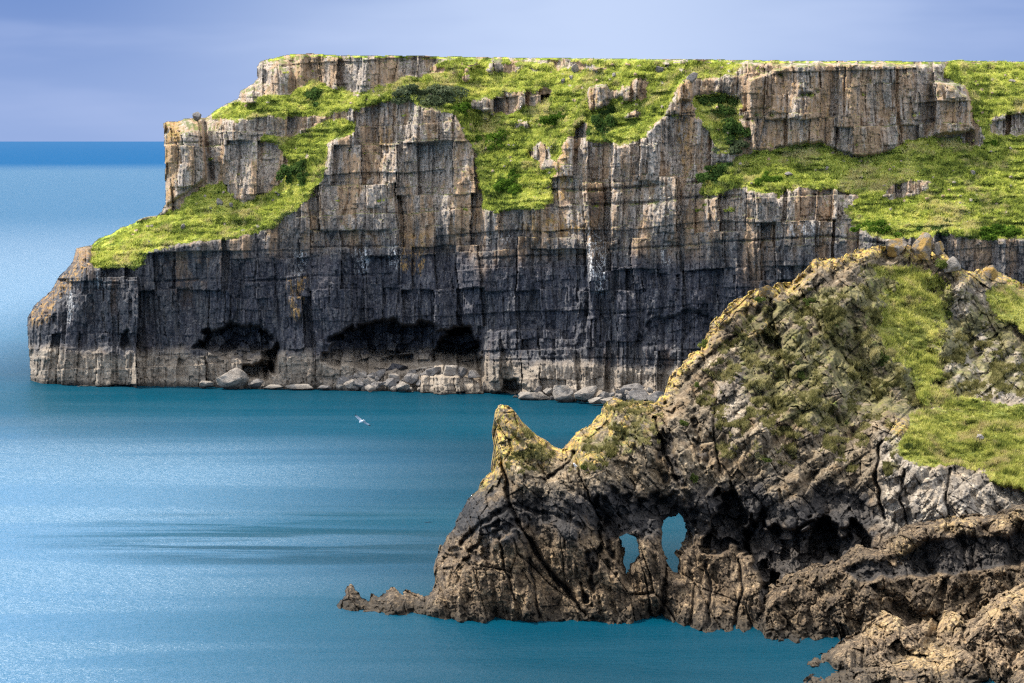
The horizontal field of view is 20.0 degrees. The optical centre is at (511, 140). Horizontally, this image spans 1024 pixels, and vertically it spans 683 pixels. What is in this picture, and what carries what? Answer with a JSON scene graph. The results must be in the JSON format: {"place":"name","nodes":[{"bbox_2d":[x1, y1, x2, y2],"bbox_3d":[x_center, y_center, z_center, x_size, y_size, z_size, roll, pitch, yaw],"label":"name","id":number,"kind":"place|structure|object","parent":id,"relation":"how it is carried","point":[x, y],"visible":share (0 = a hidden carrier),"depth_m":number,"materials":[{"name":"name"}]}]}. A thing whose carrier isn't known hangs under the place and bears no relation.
{"place":"outdoors","nodes":[
{"label":"outdoors","id":0,"kind":"place"},
{"bbox_2d":[355,415,369,425],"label":"gull","id":1,"kind":"object","parent":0,"point":[360,420],"visible":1,"depth_m":215.07,"materials":[{"name":"white"}]},
{"bbox_2d":[0,142,994,682],"bbox_3d":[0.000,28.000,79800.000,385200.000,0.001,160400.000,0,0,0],"label":"sea","id":2,"kind":"structure","parent":0,"point":[172,534],"depth_m":211.47,"materials":[{"name":"liquid"}]},
{"bbox_2d":[199,381,213,387],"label":"boulder","id":3,"kind":"object","parent":2,"relation":"in","point":[205,384],"visible":1,"depth_m":328.05,"materials":[{"name":"grey stone"}]},
{"bbox_2d":[215,367,248,388],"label":"boulder","id":4,"kind":"object","parent":2,"relation":"in","point":[236,378],"visible":1,"depth_m":327.15,"materials":[{"name":"grey stone"}]},
{"bbox_2d":[285,384,313,389],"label":"boulder","id":5,"kind":"object","parent":2,"relation":"in","point":[300,386],"visible":1,"depth_m":326.16,"materials":[{"name":"grey stone"}]},
{"bbox_2d":[318,385,331,389],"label":"boulder","id":6,"kind":"object","parent":2,"relation":"in","point":[323,387],"visible":1,"depth_m":325.76,"materials":[{"name":"grey stone"}]},
{"bbox_2d":[365,384,375,391],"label":"boulder","id":7,"kind":"object","parent":2,"relation":"in","point":[369,388],"visible":1,"depth_m":323.73,"materials":[{"name":"grey stone"}]},
{"bbox_2d":[337,583,450,619],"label":"reef rock","id":8,"kind":"object","parent":2,"relation":"in","point":[392,601],"visible":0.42,"depth_m":172.98,"materials":[{"name":"stone"}]},
{"bbox_2d":[518,392,549,399],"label":"boulder","id":9,"kind":"object","parent":2,"relation":"in","point":[530,396],"visible":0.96,"depth_m":313.52,"materials":[{"name":"grey stone"}]},
{"bbox_2d":[553,385,575,401],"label":"boulder","id":10,"kind":"object","parent":2,"relation":"in","point":[563,393],"visible":0.99,"depth_m":310.76,"materials":[{"name":"grey stone"}]},
{"bbox_2d":[600,397,616,404],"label":"boulder","id":11,"kind":"object","parent":2,"relation":"on","point":[604,400],"visible":0.29,"depth_m":304.94,"materials":[{"name":"grey stone"}]},
{"bbox_2d":[433,245,1023,640],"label":"rock arch","id":12,"kind":"object","parent":2,"relation":"in","point":[541,543],"visible":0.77,"depth_m":176.48,"materials":[{"name":"grey stone"}]},
{"bbox_2d":[580,464,586,469],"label":"tuft","id":13,"kind":"object","parent":12,"relation":"on","point":[583,467],"visible":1,"depth_m":175.69,"materials":[{"name":"green plant"}]},
{"bbox_2d":[679,419,688,425],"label":"tuft","id":14,"kind":"object","parent":12,"relation":"on","point":[683,422],"visible":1,"depth_m":180.35,"materials":[{"name":"green plant"}]},
{"bbox_2d":[690,473,698,483],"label":"tuft","id":15,"kind":"object","parent":12,"relation":"on","point":[695,478],"visible":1,"depth_m":176.38,"materials":[{"name":"green plant"}]},
{"bbox_2d":[697,339,707,347],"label":"tuft","id":16,"kind":"object","parent":12,"relation":"on","point":[704,342],"visible":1,"depth_m":189.04,"materials":[{"name":"green plant"}]},
{"bbox_2d":[754,296,765,301],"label":"tuft","id":17,"kind":"object","parent":12,"relation":"on","point":[759,299],"visible":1,"depth_m":191.29,"materials":[{"name":"green plant"}]},
{"bbox_2d":[499,262,1023,475],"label":"heath","id":18,"kind":"object","parent":12,"relation":"on","point":[833,315],"visible":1,"depth_m":185.34,"materials":[{"name":"green plant"}]},
{"bbox_2d":[758,285,771,296],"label":"boulder","id":19,"kind":"object","parent":12,"relation":"on","point":[764,291],"visible":1,"depth_m":191.92,"materials":[{"name":"beige stone"}]},
{"bbox_2d":[762,457,772,461],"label":"tuft","id":20,"kind":"object","parent":12,"relation":"on","point":[766,459],"visible":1,"depth_m":176.91,"materials":[{"name":"green plant"}]},
{"bbox_2d":[796,371,804,378],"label":"tuft","id":21,"kind":"object","parent":12,"relation":"on","point":[800,374],"visible":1,"depth_m":185.09,"materials":[{"name":"green plant"}]},
{"bbox_2d":[802,297,815,306],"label":"tuft","id":22,"kind":"object","parent":12,"relation":"on","point":[807,300],"visible":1,"depth_m":192.57,"materials":[{"name":"green plant"}]},
{"bbox_2d":[878,350,890,367],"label":"tuft","id":23,"kind":"object","parent":12,"relation":"on","point":[885,358],"visible":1,"depth_m":189.44,"materials":[{"name":"green plant"}]},
{"bbox_2d":[885,238,908,256],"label":"boulder","id":24,"kind":"object","parent":12,"relation":"on","point":[896,247],"visible":1,"depth_m":201.84,"materials":[{"name":"beige stone"}]},
{"bbox_2d":[903,442,913,450],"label":"tuft","id":25,"kind":"object","parent":12,"relation":"on","point":[906,445],"visible":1,"depth_m":177.22,"materials":[{"name":"green plant"}]},
{"bbox_2d":[911,232,932,259],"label":"boulder","id":26,"kind":"object","parent":12,"relation":"on","point":[922,244],"visible":1,"depth_m":201.95,"materials":[{"name":"beige stone"}]},
{"bbox_2d":[932,241,944,255],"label":"boulder","id":27,"kind":"object","parent":12,"relation":"on","point":[938,248],"visible":1,"depth_m":202.05,"materials":[{"name":"grey stone"}]},
{"bbox_2d":[935,258,947,268],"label":"tuft","id":28,"kind":"object","parent":12,"relation":"on","point":[942,264],"visible":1,"depth_m":200.81,"materials":[{"name":"green plant"}]},
{"bbox_2d":[873,263,1023,491],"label":"grass","id":29,"kind":"structure","parent":12,"relation":"on","point":[1000,463],"depth_m":186.94,"materials":[{"name":"green plant"}]},
{"bbox_2d":[945,310,953,316],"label":"tuft","id":30,"kind":"object","parent":12,"relation":"on","point":[948,313],"visible":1,"depth_m":199.63,"materials":[{"name":"green plant"}]},
{"bbox_2d":[943,256,960,272],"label":"boulder","id":31,"kind":"object","parent":12,"relation":"on","point":[952,262],"visible":1,"depth_m":200.84,"materials":[{"name":"grey stone"}]},
{"bbox_2d":[976,434,983,439],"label":"stone","id":32,"kind":"object","parent":12,"relation":"on","point":[980,436],"visible":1,"depth_m":181.14,"materials":[{"name":"grey stone"}]},
{"bbox_2d":[983,265,997,280],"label":"boulder","id":33,"kind":"object","parent":12,"relation":"on","point":[990,272],"visible":1,"depth_m":205.79,"materials":[{"name":"beige stone"}]},
{"bbox_2d":[758,504,1023,643],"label":"rock shelf","id":34,"kind":"object","parent":2,"relation":"in","point":[975,561],"visible":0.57,"depth_m":165.65,"materials":[{"name":"brown stone"}]},
{"bbox_2d":[803,582,1023,682],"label":"shore rock","id":35,"kind":"object","parent":2,"relation":"in","point":[986,643],"visible":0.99,"depth_m":153.54,"materials":[{"name":"brown stone"}]},
{"bbox_2d":[0,0,1023,141],"label":"sky","id":36,"kind":"structure","parent":0,"point":[71,70],"materials":[{"name":"blue"}]},
{"bbox_2d":[27,53,1023,400],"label":"cliff","id":37,"kind":"structure","parent":0,"point":[613,267],"depth_m":326.87,"materials":[{"name":"stone"}]},
{"bbox_2d":[192,112,200,120],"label":"boulder","id":38,"kind":"object","parent":37,"relation":"on","point":[196,116],"visible":1,"depth_m":340.96,"materials":[{"name":"grey stone"}]},
{"bbox_2d":[216,198,223,204],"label":"stone","id":39,"kind":"object","parent":37,"relation":"on","point":[219,201],"visible":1,"depth_m":335.47,"materials":[{"name":"grey stone"}]},
{"bbox_2d":[248,378,263,387],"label":"boulder","id":40,"kind":"object","parent":37,"relation":"on","point":[256,383],"visible":1,"depth_m":327.66,"materials":[{"name":"grey stone"}]},
{"bbox_2d":[264,384,283,388],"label":"boulder","id":41,"kind":"object","parent":37,"relation":"on","point":[274,386],"visible":1,"depth_m":326.75,"materials":[{"name":"grey stone"}]},
{"bbox_2d":[275,159,309,186],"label":"shrub","id":42,"kind":"object","parent":37,"relation":"on","point":[287,171],"visible":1,"depth_m":333.76,"materials":[{"name":"green plant"}]},
{"bbox_2d":[304,86,322,107],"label":"shrub","id":43,"kind":"object","parent":37,"relation":"on","point":[315,92],"visible":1,"depth_m":339.39,"materials":[{"name":"green plant"}]},
{"bbox_2d":[336,384,343,390],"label":"stone","id":44,"kind":"object","parent":37,"relation":"on","point":[339,387],"visible":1,"depth_m":325.78,"materials":[{"name":"grey stone"}]},
{"bbox_2d":[337,376,348,384],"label":"stone","id":45,"kind":"object","parent":37,"relation":"on","point":[341,380],"visible":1,"depth_m":326.06,"materials":[{"name":"grey stone"}]},
{"bbox_2d":[344,379,355,389],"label":"stone","id":46,"kind":"object","parent":37,"relation":"on","point":[349,384],"visible":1,"depth_m":325.33,"materials":[{"name":"grey stone"}]},
{"bbox_2d":[353,373,359,378],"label":"stone","id":47,"kind":"object","parent":37,"relation":"on","point":[355,375],"visible":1,"depth_m":326.58,"materials":[{"name":"grey stone"}]},
{"bbox_2d":[353,378,363,388],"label":"boulder","id":48,"kind":"object","parent":37,"relation":"on","point":[358,382],"visible":1,"depth_m":325.21,"materials":[{"name":"grey stone"}]},
{"bbox_2d":[357,371,366,378],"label":"stone","id":49,"kind":"object","parent":37,"relation":"on","point":[363,374],"visible":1,"depth_m":326.46,"materials":[{"name":"grey stone"}]},
{"bbox_2d":[363,377,374,384],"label":"stone","id":50,"kind":"object","parent":37,"relation":"on","point":[367,380],"visible":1,"depth_m":325.35,"materials":[{"name":"grey stone"}]},
{"bbox_2d":[366,372,375,378],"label":"stone","id":51,"kind":"object","parent":37,"relation":"on","point":[372,375],"visible":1,"depth_m":325.94,"materials":[{"name":"grey stone"}]},
{"bbox_2d":[375,369,385,380],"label":"boulder","id":52,"kind":"object","parent":37,"relation":"on","point":[381,373],"visible":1,"depth_m":326.53,"materials":[{"name":"grey stone"}]},
{"bbox_2d":[385,378,396,385],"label":"boulder","id":53,"kind":"object","parent":37,"relation":"on","point":[391,381],"visible":1,"depth_m":324.58,"materials":[{"name":"grey stone"}]},
{"bbox_2d":[390,386,396,391],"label":"stone","id":54,"kind":"object","parent":37,"relation":"on","point":[393,388],"visible":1,"depth_m":324.23,"materials":[{"name":"grey stone"}]},
{"bbox_2d":[389,373,399,382],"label":"stone","id":55,"kind":"object","parent":37,"relation":"on","point":[395,376],"visible":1,"depth_m":325.03,"materials":[{"name":"grey stone"}]},
{"bbox_2d":[387,363,407,370],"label":"boulder","id":56,"kind":"object","parent":37,"relation":"on","point":[397,366],"visible":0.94,"depth_m":328.46,"materials":[{"name":"grey stone"}]},
{"bbox_2d":[396,382,409,391],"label":"boulder","id":57,"kind":"object","parent":37,"relation":"on","point":[402,386],"visible":1,"depth_m":323.31,"materials":[{"name":"grey stone"}]},
{"bbox_2d":[403,373,412,381],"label":"stone","id":58,"kind":"object","parent":37,"relation":"on","point":[407,377],"visible":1,"depth_m":324.77,"materials":[{"name":"grey stone"}]},
{"bbox_2d":[407,374,419,383],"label":"stone","id":59,"kind":"object","parent":37,"relation":"on","point":[415,378],"visible":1,"depth_m":324.59,"materials":[{"name":"grey stone"}]},
{"bbox_2d":[390,83,469,108],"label":"shrub","id":60,"kind":"object","parent":37,"relation":"on","point":[435,98],"visible":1,"depth_m":332.84,"materials":[{"name":"green plant"}]},
{"bbox_2d":[425,366,440,376],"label":"boulder","id":61,"kind":"object","parent":37,"relation":"on","point":[433,371],"visible":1,"depth_m":324.24,"materials":[{"name":"grey stone"}]},
{"bbox_2d":[443,365,457,375],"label":"boulder","id":62,"kind":"object","parent":37,"relation":"on","point":[450,370],"visible":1,"depth_m":323.54,"materials":[{"name":"grey stone"}]},
{"bbox_2d":[446,101,471,117],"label":"shrub","id":63,"kind":"object","parent":37,"relation":"on","point":[464,106],"visible":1,"depth_m":331.77,"materials":[{"name":"green plant"}]},
{"bbox_2d":[457,367,467,377],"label":"boulder","id":64,"kind":"object","parent":37,"relation":"on","point":[462,371],"visible":1,"depth_m":323.59,"materials":[{"name":"grey stone"}]},
{"bbox_2d":[468,370,480,377],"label":"boulder","id":65,"kind":"object","parent":37,"relation":"on","point":[473,374],"visible":1,"depth_m":323.14,"materials":[{"name":"grey stone"}]},
{"bbox_2d":[475,129,509,150],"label":"shrub","id":66,"kind":"object","parent":37,"relation":"on","point":[490,136],"visible":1,"depth_m":330.44,"materials":[{"name":"green plant"}]},
{"bbox_2d":[492,168,522,194],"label":"shrub","id":67,"kind":"object","parent":37,"relation":"on","point":[510,186],"visible":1,"depth_m":324.33,"materials":[{"name":"green plant"}]},
{"bbox_2d":[535,386,541,392],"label":"stone","id":68,"kind":"object","parent":37,"relation":"on","point":[538,389],"visible":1,"depth_m":315.27,"materials":[{"name":"grey stone"}]},
{"bbox_2d":[538,110,565,125],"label":"shrub","id":69,"kind":"object","parent":37,"relation":"on","point":[550,119],"visible":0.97,"depth_m":324.93,"materials":[{"name":"green plant"}]},
{"bbox_2d":[91,55,1023,270],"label":"grass","id":70,"kind":"structure","parent":37,"relation":"on","point":[936,213],"depth_m":320.37,"materials":[{"name":"green plant"}]},
{"bbox_2d":[571,64,578,71],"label":"stone","id":71,"kind":"object","parent":37,"relation":"on","point":[575,68],"visible":1,"depth_m":329.35,"materials":[{"name":"grey stone"}]},
{"bbox_2d":[574,385,596,401],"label":"boulder","id":72,"kind":"object","parent":37,"relation":"on","point":[586,393],"visible":0.97,"depth_m":309.27,"materials":[{"name":"grey stone"}]},
{"bbox_2d":[588,397,603,403],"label":"boulder","id":73,"kind":"object","parent":37,"relation":"on","point":[595,400],"visible":0.98,"depth_m":307.13,"materials":[{"name":"grey stone"}]},
{"bbox_2d":[586,104,617,142],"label":"shrub","id":74,"kind":"object","parent":37,"relation":"on","point":[598,122],"visible":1,"depth_m":319.10,"materials":[{"name":"green plant"}]},
{"bbox_2d":[597,391,609,397],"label":"boulder","id":75,"kind":"object","parent":37,"relation":"on","point":[604,394],"visible":0.62,"depth_m":309.58,"materials":[{"name":"grey stone"}]},
{"bbox_2d":[619,383,644,400],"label":"boulder","id":76,"kind":"object","parent":37,"relation":"on","point":[635,386],"visible":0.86,"depth_m":308.24,"materials":[{"name":"grey stone"}]},
{"bbox_2d":[628,389,648,400],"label":"boulder","id":77,"kind":"object","parent":37,"relation":"on","point":[640,395],"visible":0.77,"depth_m":304.73,"materials":[{"name":"grey stone"}]},
{"bbox_2d":[646,391,663,401],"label":"boulder","id":78,"kind":"object","parent":37,"relation":"on","point":[655,396],"visible":0.44,"depth_m":302.85,"materials":[{"name":"grey stone"}]},
{"bbox_2d":[656,66,664,72],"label":"stone","id":79,"kind":"object","parent":37,"relation":"on","point":[659,69],"visible":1,"depth_m":320.24,"materials":[{"name":"grey stone"}]},
{"bbox_2d":[686,72,697,82],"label":"stone","id":80,"kind":"object","parent":37,"relation":"on","point":[691,77],"visible":1,"depth_m":314.31,"materials":[{"name":"grey stone"}]},
{"bbox_2d":[697,93,738,115],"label":"shrub","id":81,"kind":"object","parent":37,"relation":"on","point":[720,99],"visible":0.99,"depth_m":315.87,"materials":[{"name":"green plant"}]},
{"bbox_2d":[695,162,742,183],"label":"shrub","id":82,"kind":"object","parent":37,"relation":"on","point":[713,174],"visible":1,"depth_m":310.54,"materials":[{"name":"green plant"}]},
{"bbox_2d":[711,137,749,154],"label":"shrub","id":83,"kind":"object","parent":37,"relation":"on","point":[738,144],"visible":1,"depth_m":311.72,"materials":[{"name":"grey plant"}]},
{"bbox_2d":[720,117,750,144],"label":"shrub","id":84,"kind":"object","parent":37,"relation":"on","point":[731,124],"visible":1,"depth_m":312.80,"materials":[{"name":"green plant"}]},
{"bbox_2d":[754,171,783,184],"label":"shrub","id":85,"kind":"object","parent":37,"relation":"on","point":[766,177],"visible":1,"depth_m":308.87,"materials":[{"name":"green plant"}]},
{"bbox_2d":[849,217,901,236],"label":"shrub","id":86,"kind":"object","parent":37,"relation":"on","point":[880,223],"visible":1,"depth_m":303.19,"materials":[{"name":"green plant"}]},
{"bbox_2d":[915,218,949,235],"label":"shrub","id":87,"kind":"object","parent":37,"relation":"on","point":[919,228],"visible":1,"depth_m":302.48,"materials":[{"name":"green plant"}]},
{"bbox_2d":[984,139,997,146],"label":"shrub","id":88,"kind":"object","parent":37,"relation":"on","point":[993,143],"visible":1,"depth_m":312.42,"materials":[{"name":"green plant"}]},
{"bbox_2d":[979,223,1021,239],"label":"shrub","id":89,"kind":"object","parent":37,"relation":"on","point":[992,232],"visible":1,"depth_m":300.14,"materials":[{"name":"green plant"}]}
]}

